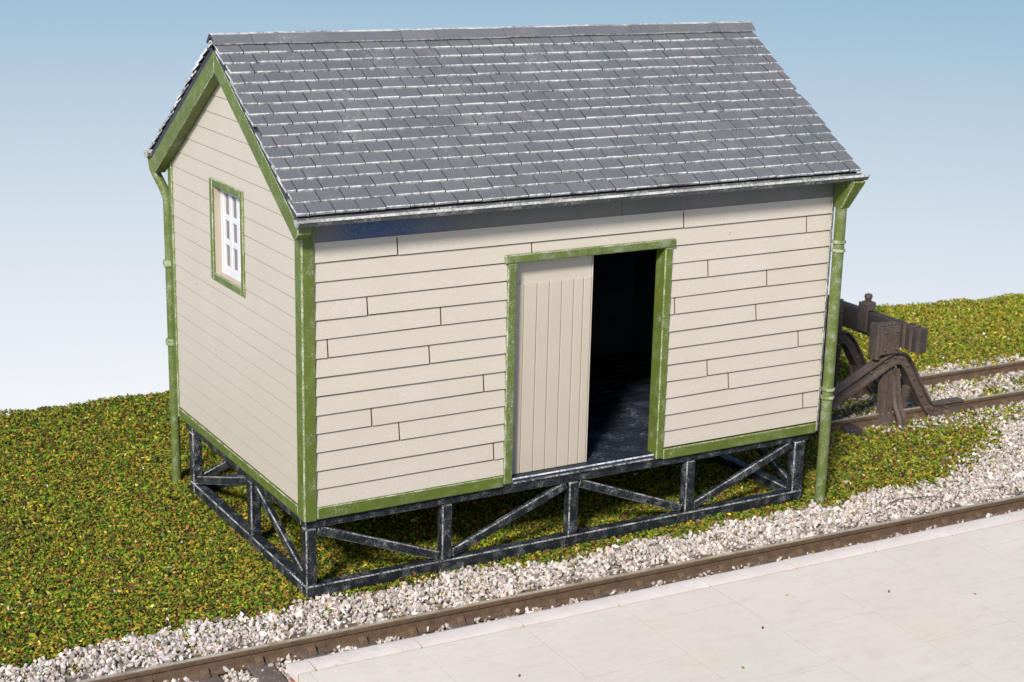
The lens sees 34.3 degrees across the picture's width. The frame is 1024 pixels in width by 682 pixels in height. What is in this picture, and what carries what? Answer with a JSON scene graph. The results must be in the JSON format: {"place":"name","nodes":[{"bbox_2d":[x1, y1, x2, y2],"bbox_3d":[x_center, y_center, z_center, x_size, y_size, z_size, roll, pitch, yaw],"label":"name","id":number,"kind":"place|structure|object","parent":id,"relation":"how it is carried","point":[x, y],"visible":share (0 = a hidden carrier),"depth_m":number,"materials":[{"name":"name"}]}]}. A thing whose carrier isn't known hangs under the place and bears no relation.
{"place":"outdoors","nodes":[
{"label":"outdoors","id":0,"kind":"place"},
{"bbox_2d":[0,293,1023,681],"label":"ground","id":1,"kind":"structure","parent":0,"point":[384,612],"depth_m":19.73,"materials":[{"name":"green plant"}]},
{"bbox_2d":[144,21,869,597],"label":"goods shed","id":2,"kind":"structure","parent":1,"relation":"on","point":[416,269],"depth_m":19.48,"materials":[{"name":"beige paint"}]},
{"bbox_2d":[209,177,245,297],"bbox_3d":[-3.278,-1.230,19.420,0.156,1.235,1.090,-7,17,-29],"label":"window","id":3,"kind":"structure","parent":2,"relation":"in","point":[227,208],"depth_m":19.62,"materials":[{"name":"white paint"}]},
{"bbox_2d":[512,255,593,474],"bbox_3d":[0.435,0.274,19.554,1.126,2.614,0.050,-7,17,-29],"label":"sliding door","id":4,"kind":"structure","parent":2,"relation":"in","point":[554,296],"depth_m":19.55,"materials":[{"name":"beige paint"}]},
{"bbox_2d":[0,329,1023,681],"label":"ballast","id":5,"kind":"structure","parent":1,"relation":"on","point":[980,487],"depth_m":19.51,"materials":[{"name":"white gravel"}]},
{"bbox_2d":[66,492,1023,681],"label":"railway track","id":6,"kind":"structure","parent":1,"relation":"on","point":[254,660],"depth_m":18.39,"materials":[{"name":"brown metal"}]},
{"bbox_2d":[286,510,1023,681],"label":"station platform","id":7,"kind":"structure","parent":1,"relation":"on","point":[842,614],"depth_m":15.96,"materials":[{"name":"white concrete"}]},
{"bbox_2d":[804,360,1023,452],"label":"railway track","id":8,"kind":"structure","parent":1,"relation":"on","point":[995,400],"depth_m":26.31,"materials":[{"name":"brown metal"}]},
{"bbox_2d":[819,293,963,434],"bbox_3d":[5.137,0.260,25.467,3.587,1.913,2.320,-7,17,-28],"label":"buffer stop","id":9,"kind":"object","parent":8,"relation":"on","point":[889,336],"visible":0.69,"depth_m":25.11,"materials":[{"name":"brown metal"}]},
{"bbox_2d":[0,0,1023,414],"label":"sky","id":10,"kind":"structure","parent":0,"point":[926,97],"materials":[{"name":"blue"}]}
]}

